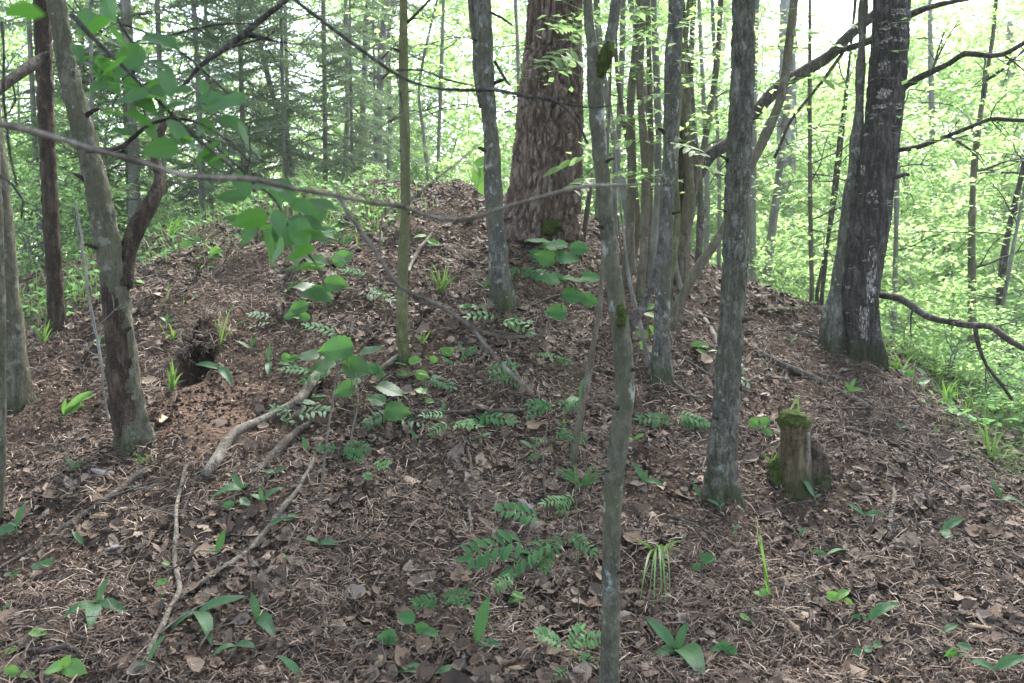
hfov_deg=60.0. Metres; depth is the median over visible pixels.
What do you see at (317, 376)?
rowan seedling
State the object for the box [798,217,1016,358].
green bush
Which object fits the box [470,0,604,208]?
leafy tree
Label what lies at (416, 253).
fallen stick
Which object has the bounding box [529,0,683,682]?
crooked tree
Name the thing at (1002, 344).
green bush
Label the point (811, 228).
understory tree
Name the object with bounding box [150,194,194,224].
green bush
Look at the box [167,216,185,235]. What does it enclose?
grass tuft
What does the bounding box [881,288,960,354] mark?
green bush
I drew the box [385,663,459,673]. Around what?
lily plant
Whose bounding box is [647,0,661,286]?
clump stem
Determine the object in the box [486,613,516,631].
fallen stick
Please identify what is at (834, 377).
dead branch
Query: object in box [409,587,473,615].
rowan seedling
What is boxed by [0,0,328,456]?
leaning tree
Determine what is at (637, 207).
clump stem
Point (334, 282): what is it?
hazel seedling
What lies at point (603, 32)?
leafy tree
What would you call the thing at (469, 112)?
young tree
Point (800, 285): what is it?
green bush
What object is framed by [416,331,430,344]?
grass tuft
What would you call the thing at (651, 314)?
seedling
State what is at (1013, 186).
young tree
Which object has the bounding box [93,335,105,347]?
lily plant
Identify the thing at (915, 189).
young tree
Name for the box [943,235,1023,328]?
green bush
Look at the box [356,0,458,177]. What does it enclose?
understory tree
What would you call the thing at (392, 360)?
fallen stick
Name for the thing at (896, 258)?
understory tree
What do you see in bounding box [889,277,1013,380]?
green bush
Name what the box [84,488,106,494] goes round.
bark chip
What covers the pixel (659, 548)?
grass tuft
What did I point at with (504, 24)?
young tree
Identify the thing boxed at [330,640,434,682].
fallen stick
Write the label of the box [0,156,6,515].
lichen pole
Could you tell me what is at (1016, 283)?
green bush
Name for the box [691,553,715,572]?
seedling
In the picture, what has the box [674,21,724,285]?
clump stem
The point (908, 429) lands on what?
fallen stick
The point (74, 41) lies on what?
spruce tree
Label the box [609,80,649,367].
clump stem
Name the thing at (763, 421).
seedling
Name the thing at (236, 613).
dead branch
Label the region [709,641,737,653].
seedling
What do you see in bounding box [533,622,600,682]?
rowan seedling
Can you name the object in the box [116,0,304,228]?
spruce tree
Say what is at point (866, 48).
young tree
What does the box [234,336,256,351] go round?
lily plant
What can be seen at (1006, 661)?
lily plant
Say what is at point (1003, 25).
leafy tree
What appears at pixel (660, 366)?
clump stem
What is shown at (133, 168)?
understory tree
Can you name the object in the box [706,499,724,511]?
lily plant
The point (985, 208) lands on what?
young tree
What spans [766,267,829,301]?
green bush
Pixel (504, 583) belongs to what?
rowan seedling
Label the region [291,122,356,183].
young tree
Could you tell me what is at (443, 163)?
green bush
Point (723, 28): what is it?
clump stem
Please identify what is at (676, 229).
clump stem
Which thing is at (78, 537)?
lily plant
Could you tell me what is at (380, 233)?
bare shoot
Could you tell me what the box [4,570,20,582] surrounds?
lily plant
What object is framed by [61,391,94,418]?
lily plant
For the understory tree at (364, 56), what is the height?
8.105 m
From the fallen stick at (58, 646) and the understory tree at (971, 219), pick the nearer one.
the fallen stick at (58, 646)
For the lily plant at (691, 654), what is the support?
on the ground at (196, 379)
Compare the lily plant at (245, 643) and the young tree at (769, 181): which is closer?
the lily plant at (245, 643)
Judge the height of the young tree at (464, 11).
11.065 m
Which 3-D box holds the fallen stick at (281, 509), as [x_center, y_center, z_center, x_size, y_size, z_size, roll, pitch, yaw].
[-1.246,0.871,4.605,0.277,0.449,1.449,2,5,18]
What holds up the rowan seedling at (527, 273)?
on the ground at (196, 379)
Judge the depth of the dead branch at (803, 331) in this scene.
7.62 m
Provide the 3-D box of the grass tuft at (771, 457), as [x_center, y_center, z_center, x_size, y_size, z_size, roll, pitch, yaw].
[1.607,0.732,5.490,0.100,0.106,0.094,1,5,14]
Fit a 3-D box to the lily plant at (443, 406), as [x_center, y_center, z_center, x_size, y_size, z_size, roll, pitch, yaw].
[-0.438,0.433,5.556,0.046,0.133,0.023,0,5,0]
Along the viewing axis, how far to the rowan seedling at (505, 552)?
3.62 m
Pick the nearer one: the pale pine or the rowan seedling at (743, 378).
the rowan seedling at (743, 378)
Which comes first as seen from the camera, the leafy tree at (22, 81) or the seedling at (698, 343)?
the seedling at (698, 343)
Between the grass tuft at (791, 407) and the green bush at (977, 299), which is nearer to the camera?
the grass tuft at (791, 407)
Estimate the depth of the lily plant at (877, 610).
3.85 m
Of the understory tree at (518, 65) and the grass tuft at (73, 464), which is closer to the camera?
the grass tuft at (73, 464)
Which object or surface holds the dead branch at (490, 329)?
on the ground at (196, 379)
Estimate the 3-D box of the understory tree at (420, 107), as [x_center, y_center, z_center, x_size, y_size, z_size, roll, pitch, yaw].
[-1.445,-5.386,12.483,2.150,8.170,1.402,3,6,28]
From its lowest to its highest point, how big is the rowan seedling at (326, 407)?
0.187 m
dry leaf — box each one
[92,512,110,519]
[374,654,385,667]
[507,664,526,671]
[518,498,533,509]
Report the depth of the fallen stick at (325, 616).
3.79 m
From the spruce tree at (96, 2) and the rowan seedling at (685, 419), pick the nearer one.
the rowan seedling at (685, 419)
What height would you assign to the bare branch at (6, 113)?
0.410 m
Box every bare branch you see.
[0,21,23,218]
[0,119,637,396]
[65,200,128,422]
[74,18,264,94]
[181,0,315,84]
[293,0,665,148]
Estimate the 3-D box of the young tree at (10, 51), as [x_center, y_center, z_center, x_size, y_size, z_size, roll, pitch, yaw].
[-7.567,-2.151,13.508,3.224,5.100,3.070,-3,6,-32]
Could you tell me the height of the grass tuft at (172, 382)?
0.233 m
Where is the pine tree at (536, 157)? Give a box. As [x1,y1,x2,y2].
[503,0,584,240]
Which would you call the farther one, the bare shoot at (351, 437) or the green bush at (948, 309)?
the green bush at (948, 309)
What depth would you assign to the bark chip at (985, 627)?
3.78 m
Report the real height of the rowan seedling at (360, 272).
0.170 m
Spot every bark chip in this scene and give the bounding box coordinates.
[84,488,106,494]
[90,468,113,475]
[556,509,581,515]
[788,620,799,634]
[969,623,996,631]
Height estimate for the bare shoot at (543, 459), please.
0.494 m
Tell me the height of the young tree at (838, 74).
5.382 m
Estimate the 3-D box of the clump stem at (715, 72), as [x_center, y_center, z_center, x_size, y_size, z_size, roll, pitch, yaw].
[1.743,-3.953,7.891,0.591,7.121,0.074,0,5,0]
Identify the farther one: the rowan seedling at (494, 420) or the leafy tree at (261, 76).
the leafy tree at (261, 76)
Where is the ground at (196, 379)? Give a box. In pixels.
[0,181,1023,682]
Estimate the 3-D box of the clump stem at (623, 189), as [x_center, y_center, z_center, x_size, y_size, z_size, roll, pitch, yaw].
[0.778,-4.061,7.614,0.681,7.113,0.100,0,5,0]
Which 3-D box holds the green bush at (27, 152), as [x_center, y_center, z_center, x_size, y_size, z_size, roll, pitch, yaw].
[-6.222,-1.407,11.341,3.026,2.464,2.912,0,5,1]
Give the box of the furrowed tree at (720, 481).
[682,0,818,514]
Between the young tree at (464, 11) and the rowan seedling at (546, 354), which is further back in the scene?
the young tree at (464, 11)
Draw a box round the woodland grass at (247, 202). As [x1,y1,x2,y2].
[19,162,1023,417]
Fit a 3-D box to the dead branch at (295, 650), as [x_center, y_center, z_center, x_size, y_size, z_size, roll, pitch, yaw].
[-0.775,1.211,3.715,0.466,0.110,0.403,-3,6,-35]
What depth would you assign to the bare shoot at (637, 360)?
5.05 m
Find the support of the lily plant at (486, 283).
on the ground at (196, 379)
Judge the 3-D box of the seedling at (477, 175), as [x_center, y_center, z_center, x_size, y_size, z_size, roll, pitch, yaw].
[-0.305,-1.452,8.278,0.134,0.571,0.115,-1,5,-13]
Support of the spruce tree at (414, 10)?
on the ground at (196, 379)
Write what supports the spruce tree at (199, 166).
on the ground at (196, 379)
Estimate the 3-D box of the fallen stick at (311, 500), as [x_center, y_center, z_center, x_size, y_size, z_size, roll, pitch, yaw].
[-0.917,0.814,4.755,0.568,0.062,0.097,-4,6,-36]
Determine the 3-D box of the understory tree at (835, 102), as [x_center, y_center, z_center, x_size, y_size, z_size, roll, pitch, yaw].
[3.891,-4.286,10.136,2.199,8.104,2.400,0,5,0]
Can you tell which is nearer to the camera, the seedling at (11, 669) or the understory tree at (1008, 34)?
the seedling at (11, 669)
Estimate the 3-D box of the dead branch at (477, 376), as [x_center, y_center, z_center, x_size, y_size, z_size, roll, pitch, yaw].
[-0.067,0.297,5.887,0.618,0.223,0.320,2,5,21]
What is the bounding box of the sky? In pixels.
[0,0,1023,255]
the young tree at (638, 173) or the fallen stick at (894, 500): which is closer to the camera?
the fallen stick at (894, 500)
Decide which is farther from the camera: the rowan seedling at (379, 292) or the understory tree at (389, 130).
the understory tree at (389, 130)
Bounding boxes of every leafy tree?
[0,0,118,271]
[0,0,153,258]
[52,0,271,230]
[174,0,335,209]
[266,0,526,181]
[280,0,430,184]
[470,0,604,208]
[502,0,695,222]
[582,0,723,248]
[582,0,776,260]
[604,0,776,234]
[692,0,852,290]
[693,59,773,256]
[827,23,968,288]
[827,53,919,265]
[909,0,1023,294]
[916,0,1023,257]
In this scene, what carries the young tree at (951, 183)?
on the ground at (196, 379)
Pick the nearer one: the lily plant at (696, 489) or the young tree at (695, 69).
the lily plant at (696, 489)
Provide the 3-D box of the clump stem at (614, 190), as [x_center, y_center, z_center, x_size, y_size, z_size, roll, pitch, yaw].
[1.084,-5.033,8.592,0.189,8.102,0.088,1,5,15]
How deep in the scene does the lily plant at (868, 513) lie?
4.98 m
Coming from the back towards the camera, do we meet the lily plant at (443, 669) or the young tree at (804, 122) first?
the young tree at (804, 122)
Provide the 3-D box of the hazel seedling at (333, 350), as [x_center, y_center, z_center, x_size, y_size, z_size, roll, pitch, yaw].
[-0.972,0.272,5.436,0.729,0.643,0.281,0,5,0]
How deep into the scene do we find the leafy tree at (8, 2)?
16.61 m
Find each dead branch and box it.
[214,584,310,627]
[286,607,377,657]
[458,320,526,344]
[459,368,528,397]
[676,354,758,397]
[748,329,818,339]
[811,370,874,381]
[846,427,933,471]
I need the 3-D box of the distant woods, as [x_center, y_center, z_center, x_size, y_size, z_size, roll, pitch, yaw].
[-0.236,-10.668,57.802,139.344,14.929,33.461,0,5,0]
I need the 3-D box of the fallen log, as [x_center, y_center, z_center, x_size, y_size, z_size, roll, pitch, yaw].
[-1.356,0.616,5.174,0.080,0.220,0.598,2,5,20]
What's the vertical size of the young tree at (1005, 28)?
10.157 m
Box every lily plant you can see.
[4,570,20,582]
[8,502,26,532]
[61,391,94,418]
[63,577,127,630]
[72,531,83,545]
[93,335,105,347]
[134,634,166,669]
[160,313,175,326]
[171,595,245,646]
[195,361,231,385]
[208,529,224,558]
[210,473,250,498]
[212,640,256,655]
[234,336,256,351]
[249,486,283,502]
[250,592,274,635]
[261,467,286,476]
[265,345,271,375]
[276,655,302,680]
[280,418,296,426]
[302,436,307,454]
[303,537,339,546]
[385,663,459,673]
[409,430,418,442]
[439,400,445,409]
[470,432,491,441]
[474,597,504,648]
[476,278,488,291]
[519,440,541,449]
[563,371,592,416]
[629,433,643,440]
[631,462,664,486]
[645,617,704,681]
[692,482,700,503]
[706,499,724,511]
[799,527,806,536]
[801,479,820,502]
[812,548,850,556]
[843,378,862,393]
[848,504,887,520]
[851,602,899,626]
[939,517,963,538]
[940,623,957,634]
[969,654,1023,677]
[989,478,1022,504]
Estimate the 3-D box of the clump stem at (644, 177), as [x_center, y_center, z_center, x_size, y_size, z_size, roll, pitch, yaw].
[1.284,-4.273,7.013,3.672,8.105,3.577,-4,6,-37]
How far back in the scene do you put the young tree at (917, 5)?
26.89 m
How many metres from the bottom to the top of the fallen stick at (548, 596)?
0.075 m
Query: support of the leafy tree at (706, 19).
on the ground at (196, 379)
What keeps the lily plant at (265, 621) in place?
on the ground at (196, 379)
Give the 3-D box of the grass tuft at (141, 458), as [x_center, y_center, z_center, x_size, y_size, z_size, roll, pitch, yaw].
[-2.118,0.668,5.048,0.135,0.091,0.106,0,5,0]
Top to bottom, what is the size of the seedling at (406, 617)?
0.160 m
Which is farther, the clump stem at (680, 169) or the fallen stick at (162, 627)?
the clump stem at (680, 169)
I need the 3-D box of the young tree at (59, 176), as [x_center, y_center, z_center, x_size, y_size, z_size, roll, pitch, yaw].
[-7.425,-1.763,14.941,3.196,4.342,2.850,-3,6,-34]
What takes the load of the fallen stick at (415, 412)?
on the ground at (196, 379)
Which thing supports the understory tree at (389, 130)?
on the ground at (196, 379)
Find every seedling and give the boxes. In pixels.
[0,523,15,539]
[0,627,47,654]
[2,664,35,680]
[32,558,52,571]
[44,655,86,681]
[155,561,169,600]
[178,232,200,249]
[206,246,222,265]
[221,497,250,507]
[246,311,280,336]
[269,403,333,425]
[270,513,296,524]
[278,322,337,384]
[278,352,297,372]
[284,312,309,324]
[288,250,354,322]
[296,335,411,435]
[302,395,325,408]
[314,439,371,462]
[321,226,351,243]
[338,267,371,283]
[352,378,360,388]
[361,409,432,430]
[362,287,396,315]
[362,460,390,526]
[368,362,386,379]
[376,610,439,645]
[395,356,429,392]
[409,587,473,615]
[413,234,439,245]
[414,373,434,403]
[418,411,484,434]
[421,375,456,394]
[429,347,453,362]
[440,343,477,381]
[455,466,597,622]
[457,303,488,317]
[463,310,535,334]
[469,412,520,427]
[471,156,484,213]
[481,361,522,395]
[492,573,517,592]
[508,590,525,606]
[510,267,549,285]
[524,398,579,419]
[527,249,539,264]
[527,419,589,460]
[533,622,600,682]
[534,352,574,383]
[538,494,576,513]
[632,410,710,430]
[636,303,654,350]
[690,341,716,353]
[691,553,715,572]
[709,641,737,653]
[740,613,753,625]
[741,364,755,389]
[749,416,771,435]
[753,588,767,595]
[826,589,852,604]
[853,640,882,655]
[898,368,930,383]
[944,642,970,658]
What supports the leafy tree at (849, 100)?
on the ground at (196, 379)
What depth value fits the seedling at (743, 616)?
3.79 m
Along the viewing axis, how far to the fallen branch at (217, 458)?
5.30 m
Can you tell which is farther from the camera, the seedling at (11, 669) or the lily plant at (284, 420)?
the lily plant at (284, 420)
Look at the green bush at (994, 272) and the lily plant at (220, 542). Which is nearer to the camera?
the lily plant at (220, 542)
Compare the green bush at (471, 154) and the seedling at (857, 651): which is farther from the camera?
the green bush at (471, 154)
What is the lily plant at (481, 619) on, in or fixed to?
on the ground at (196, 379)
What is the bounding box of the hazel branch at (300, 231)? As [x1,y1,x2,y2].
[2,0,347,302]
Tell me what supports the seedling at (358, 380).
on the ground at (196, 379)
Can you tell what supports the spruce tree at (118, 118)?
on the ground at (196, 379)
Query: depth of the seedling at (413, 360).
5.88 m
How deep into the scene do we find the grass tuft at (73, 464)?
4.89 m
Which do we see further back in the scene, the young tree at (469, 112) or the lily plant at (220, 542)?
the young tree at (469, 112)
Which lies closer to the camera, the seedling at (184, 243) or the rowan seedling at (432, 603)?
the rowan seedling at (432, 603)
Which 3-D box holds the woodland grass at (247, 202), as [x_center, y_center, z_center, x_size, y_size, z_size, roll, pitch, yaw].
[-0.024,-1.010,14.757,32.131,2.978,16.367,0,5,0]
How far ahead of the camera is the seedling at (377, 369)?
5.83 m
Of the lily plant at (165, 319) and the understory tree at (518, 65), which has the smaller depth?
the lily plant at (165, 319)
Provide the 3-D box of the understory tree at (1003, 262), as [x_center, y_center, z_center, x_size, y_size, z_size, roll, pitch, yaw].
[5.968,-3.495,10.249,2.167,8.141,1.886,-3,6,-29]
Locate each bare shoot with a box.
[319,358,339,502]
[349,373,358,452]
[379,208,384,263]
[542,423,547,492]
[617,215,621,263]
[634,344,640,379]
[868,401,875,457]
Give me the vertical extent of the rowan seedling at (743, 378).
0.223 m
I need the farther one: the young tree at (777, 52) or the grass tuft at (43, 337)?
the young tree at (777, 52)
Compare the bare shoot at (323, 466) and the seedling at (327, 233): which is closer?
the bare shoot at (323, 466)
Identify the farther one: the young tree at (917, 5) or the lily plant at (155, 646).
the young tree at (917, 5)
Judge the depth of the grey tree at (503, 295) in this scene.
6.67 m
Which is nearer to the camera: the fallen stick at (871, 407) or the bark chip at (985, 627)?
the bark chip at (985, 627)
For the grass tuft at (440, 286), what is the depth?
6.89 m
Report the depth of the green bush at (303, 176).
11.02 m
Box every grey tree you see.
[0,99,37,415]
[410,0,546,314]
[817,0,867,355]
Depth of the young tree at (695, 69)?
20.34 m
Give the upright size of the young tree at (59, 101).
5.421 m
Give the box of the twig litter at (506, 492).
[0,178,1023,682]
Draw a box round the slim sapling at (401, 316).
[333,0,468,365]
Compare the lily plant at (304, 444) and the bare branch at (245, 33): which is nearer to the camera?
the bare branch at (245, 33)
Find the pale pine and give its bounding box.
[776,0,797,289]
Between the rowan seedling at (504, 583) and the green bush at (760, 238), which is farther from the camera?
the green bush at (760, 238)
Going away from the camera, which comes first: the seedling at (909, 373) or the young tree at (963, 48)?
the seedling at (909, 373)
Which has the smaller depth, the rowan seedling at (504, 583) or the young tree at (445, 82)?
the rowan seedling at (504, 583)
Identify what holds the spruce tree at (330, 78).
on the ground at (196, 379)
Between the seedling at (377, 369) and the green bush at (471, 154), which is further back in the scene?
the green bush at (471, 154)
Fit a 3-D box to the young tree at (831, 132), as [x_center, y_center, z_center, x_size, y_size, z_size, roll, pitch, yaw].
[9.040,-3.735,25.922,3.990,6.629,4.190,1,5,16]
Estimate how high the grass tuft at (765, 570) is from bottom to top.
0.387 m
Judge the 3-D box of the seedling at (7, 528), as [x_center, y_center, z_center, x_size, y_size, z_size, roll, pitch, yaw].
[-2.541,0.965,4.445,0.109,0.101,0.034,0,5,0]
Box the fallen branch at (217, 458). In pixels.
[200,356,324,478]
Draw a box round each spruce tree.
[0,0,173,274]
[10,0,147,268]
[12,0,295,237]
[39,0,198,246]
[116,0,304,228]
[132,0,262,229]
[139,0,328,205]
[183,0,370,196]
[194,0,365,203]
[204,0,440,206]
[287,0,397,184]
[313,0,457,181]
[322,0,424,184]
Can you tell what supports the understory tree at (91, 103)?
on the ground at (196, 379)
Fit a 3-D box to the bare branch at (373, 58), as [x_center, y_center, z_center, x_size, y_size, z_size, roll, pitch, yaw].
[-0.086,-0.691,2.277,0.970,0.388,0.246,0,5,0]
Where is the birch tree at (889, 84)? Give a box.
[841,0,1023,400]
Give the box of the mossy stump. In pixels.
[765,409,831,498]
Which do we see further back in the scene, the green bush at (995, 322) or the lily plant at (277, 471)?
the green bush at (995, 322)
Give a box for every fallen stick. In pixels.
[0,466,165,568]
[19,627,106,665]
[107,565,153,597]
[137,464,204,675]
[179,441,333,597]
[289,490,355,504]
[300,562,327,647]
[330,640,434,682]
[338,217,381,242]
[350,400,614,415]
[371,341,411,375]
[408,222,452,273]
[433,488,459,519]
[447,439,474,535]
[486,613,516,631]
[504,354,545,399]
[512,288,583,317]
[534,577,555,663]
[580,227,599,237]
[666,514,711,533]
[674,380,705,400]
[681,308,714,322]
[698,310,717,346]
[748,307,802,312]
[752,346,870,408]
[786,325,961,417]
[816,420,950,449]
[824,406,918,409]
[887,482,896,539]
[974,614,1020,641]
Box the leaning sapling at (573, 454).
[568,60,611,465]
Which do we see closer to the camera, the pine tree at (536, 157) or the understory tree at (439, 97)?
the pine tree at (536, 157)
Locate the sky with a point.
(839, 5)
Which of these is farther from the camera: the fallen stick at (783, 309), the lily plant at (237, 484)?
the fallen stick at (783, 309)
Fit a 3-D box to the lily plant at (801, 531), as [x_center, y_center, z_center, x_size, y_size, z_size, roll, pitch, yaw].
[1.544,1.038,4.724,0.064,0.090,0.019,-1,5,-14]
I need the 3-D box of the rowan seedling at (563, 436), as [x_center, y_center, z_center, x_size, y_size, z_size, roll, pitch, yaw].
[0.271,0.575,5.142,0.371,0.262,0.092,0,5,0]
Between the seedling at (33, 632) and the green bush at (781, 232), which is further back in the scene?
the green bush at (781, 232)
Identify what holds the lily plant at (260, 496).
on the ground at (196, 379)
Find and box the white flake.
[103,544,120,550]
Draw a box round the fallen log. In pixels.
[249,421,310,476]
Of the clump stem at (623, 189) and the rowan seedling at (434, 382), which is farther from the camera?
the clump stem at (623, 189)
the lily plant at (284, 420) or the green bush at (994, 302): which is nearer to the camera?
the lily plant at (284, 420)
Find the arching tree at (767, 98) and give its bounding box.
[694,0,969,214]
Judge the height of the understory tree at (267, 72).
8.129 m
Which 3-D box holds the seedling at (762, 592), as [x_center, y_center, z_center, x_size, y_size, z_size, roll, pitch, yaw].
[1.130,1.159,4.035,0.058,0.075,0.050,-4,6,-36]
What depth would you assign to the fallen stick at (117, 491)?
4.73 m
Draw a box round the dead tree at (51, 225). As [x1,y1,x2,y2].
[33,0,66,338]
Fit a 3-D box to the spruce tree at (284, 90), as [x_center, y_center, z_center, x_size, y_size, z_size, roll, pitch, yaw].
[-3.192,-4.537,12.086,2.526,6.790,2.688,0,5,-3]
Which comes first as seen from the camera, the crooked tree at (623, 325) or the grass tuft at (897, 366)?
the crooked tree at (623, 325)
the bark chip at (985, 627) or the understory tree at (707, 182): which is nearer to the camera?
the bark chip at (985, 627)
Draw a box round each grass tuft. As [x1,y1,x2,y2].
[33,320,54,343]
[64,456,84,471]
[133,452,153,464]
[160,324,179,340]
[166,360,181,390]
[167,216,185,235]
[215,307,245,350]
[220,205,252,215]
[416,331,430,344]
[426,263,456,292]
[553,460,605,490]
[633,539,684,605]
[754,517,770,596]
[764,453,777,462]
[789,396,805,411]
[887,351,914,372]
[931,378,959,400]
[975,413,1008,460]
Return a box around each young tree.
[0,0,262,260]
[0,30,123,270]
[6,109,124,255]
[80,93,228,248]
[173,82,301,215]
[227,103,336,199]
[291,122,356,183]
[303,67,449,179]
[338,28,512,183]
[356,0,524,186]
[368,129,466,182]
[398,0,587,185]
[399,99,511,190]
[457,126,515,193]
[501,148,511,193]
[581,91,640,222]
[582,92,672,233]
[593,59,757,260]
[618,147,711,248]
[653,119,782,275]
[691,136,802,276]
[694,137,821,292]
[699,35,853,275]
[747,128,842,286]
[756,55,904,286]
[756,67,950,317]
[756,72,854,302]
[759,39,922,281]
[763,101,852,255]
[796,0,1017,325]
[821,115,994,341]
[834,0,1019,318]
[881,152,997,318]
[883,145,1021,324]
[887,23,1023,295]
[907,15,1023,299]
[919,131,1023,346]
[926,0,1023,333]
[929,182,997,287]
[955,101,1023,330]
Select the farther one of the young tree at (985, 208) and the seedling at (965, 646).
the young tree at (985, 208)
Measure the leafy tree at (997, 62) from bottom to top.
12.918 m
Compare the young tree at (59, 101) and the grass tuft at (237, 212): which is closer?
the grass tuft at (237, 212)
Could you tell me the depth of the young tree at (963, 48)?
23.27 m
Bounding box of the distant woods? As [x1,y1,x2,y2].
[0,18,1023,289]
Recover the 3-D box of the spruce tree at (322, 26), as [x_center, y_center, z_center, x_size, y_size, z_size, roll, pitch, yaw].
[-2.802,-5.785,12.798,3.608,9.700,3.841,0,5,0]
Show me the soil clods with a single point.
(205, 403)
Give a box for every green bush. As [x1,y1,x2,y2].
[4,134,118,272]
[8,159,88,275]
[15,196,125,258]
[23,158,135,255]
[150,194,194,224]
[207,181,258,208]
[289,166,327,186]
[346,163,388,184]
[428,156,472,182]
[438,136,505,185]
[709,209,835,298]
[709,226,830,300]
[748,234,821,297]
[757,213,919,324]
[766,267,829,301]
[776,263,828,298]
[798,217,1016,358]
[879,285,955,359]
[880,283,993,359]
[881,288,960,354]
[885,262,985,343]
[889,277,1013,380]
[900,229,1020,335]
[924,239,1023,369]
[935,275,1023,342]
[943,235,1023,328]
[943,316,1023,403]
[954,330,1023,410]
[967,255,1023,331]
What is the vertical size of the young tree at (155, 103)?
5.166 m
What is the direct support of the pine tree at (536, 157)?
on the ground at (196, 379)
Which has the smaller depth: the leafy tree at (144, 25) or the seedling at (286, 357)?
the seedling at (286, 357)
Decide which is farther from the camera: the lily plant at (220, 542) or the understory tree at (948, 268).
the understory tree at (948, 268)
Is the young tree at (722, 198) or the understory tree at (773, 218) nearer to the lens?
the understory tree at (773, 218)
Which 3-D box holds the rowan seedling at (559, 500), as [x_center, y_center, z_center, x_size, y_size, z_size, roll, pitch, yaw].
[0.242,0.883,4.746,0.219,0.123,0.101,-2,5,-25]
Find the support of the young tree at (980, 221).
on the ground at (196, 379)
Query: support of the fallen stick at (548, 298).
on the ground at (196, 379)
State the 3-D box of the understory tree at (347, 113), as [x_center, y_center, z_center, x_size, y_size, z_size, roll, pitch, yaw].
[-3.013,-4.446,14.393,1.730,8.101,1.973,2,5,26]
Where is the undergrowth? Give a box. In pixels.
[18,173,1023,437]
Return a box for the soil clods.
[147,356,285,450]
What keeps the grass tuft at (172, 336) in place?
on the ground at (196, 379)
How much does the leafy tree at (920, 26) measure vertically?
9.843 m
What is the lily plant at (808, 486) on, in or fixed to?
on the ground at (196, 379)
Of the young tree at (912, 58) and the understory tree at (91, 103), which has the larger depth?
the young tree at (912, 58)
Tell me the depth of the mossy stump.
5.19 m
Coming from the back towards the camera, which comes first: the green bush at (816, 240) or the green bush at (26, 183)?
the green bush at (816, 240)
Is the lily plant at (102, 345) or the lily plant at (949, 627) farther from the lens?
the lily plant at (102, 345)
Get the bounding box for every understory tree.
[2,0,198,250]
[52,0,227,220]
[163,0,235,213]
[251,0,316,183]
[300,0,398,181]
[327,0,436,182]
[340,16,430,179]
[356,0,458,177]
[360,0,494,183]
[417,0,502,181]
[493,0,524,119]
[582,34,665,217]
[622,0,791,262]
[636,0,803,269]
[710,0,913,302]
[748,0,759,280]
[754,0,917,308]
[755,0,932,306]
[763,25,795,287]
[799,68,1005,339]
[883,162,1023,386]
[886,0,1023,371]
[900,0,947,336]
[904,98,1023,375]
[942,236,952,347]
[983,21,1021,314]
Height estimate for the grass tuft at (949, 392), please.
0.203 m
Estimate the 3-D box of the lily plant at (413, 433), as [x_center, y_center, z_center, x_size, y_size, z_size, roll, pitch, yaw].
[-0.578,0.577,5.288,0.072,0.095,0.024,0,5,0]
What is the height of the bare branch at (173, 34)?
0.242 m
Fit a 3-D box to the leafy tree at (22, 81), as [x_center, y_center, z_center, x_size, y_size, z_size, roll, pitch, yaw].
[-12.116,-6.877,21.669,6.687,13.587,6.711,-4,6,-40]
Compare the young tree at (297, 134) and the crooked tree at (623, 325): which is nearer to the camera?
the crooked tree at (623, 325)
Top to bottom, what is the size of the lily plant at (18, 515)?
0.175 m
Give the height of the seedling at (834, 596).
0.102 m
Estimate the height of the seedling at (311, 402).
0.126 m
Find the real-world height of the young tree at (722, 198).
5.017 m
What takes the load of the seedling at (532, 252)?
on the ground at (196, 379)
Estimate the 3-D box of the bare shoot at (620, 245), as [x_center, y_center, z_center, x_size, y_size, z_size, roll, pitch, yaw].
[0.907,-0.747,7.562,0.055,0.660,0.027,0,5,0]
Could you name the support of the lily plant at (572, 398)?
on the ground at (196, 379)
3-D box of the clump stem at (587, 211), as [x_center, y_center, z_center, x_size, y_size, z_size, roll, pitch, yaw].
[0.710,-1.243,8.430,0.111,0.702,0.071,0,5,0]
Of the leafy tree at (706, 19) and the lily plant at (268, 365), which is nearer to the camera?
the lily plant at (268, 365)
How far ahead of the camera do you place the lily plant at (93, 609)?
3.81 m
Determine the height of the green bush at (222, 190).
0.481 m
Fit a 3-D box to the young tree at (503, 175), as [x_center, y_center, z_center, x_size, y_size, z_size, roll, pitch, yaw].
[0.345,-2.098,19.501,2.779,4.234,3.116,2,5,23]
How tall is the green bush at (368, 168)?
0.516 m
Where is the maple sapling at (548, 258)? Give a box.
[525,238,599,426]
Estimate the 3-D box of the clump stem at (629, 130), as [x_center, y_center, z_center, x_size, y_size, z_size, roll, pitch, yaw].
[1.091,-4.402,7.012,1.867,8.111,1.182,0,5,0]
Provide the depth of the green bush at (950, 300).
13.92 m
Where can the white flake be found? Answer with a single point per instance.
(114, 546)
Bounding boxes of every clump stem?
[533,0,757,286]
[569,0,771,302]
[582,173,592,239]
[593,0,635,274]
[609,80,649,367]
[611,0,625,233]
[614,32,640,259]
[628,0,682,291]
[631,0,715,388]
[645,0,653,277]
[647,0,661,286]
[670,0,691,301]
[670,0,797,332]
[673,0,723,283]
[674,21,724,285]
[678,0,690,210]
[689,0,704,279]
[693,4,729,237]
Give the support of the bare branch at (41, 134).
attached to the crooked tree at (623, 325)
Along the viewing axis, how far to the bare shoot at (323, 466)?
4.68 m
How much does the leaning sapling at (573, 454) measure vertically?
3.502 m
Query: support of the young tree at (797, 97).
on the ground at (196, 379)
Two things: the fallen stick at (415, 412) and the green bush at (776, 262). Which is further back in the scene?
the green bush at (776, 262)
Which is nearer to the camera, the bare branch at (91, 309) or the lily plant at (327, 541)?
the lily plant at (327, 541)

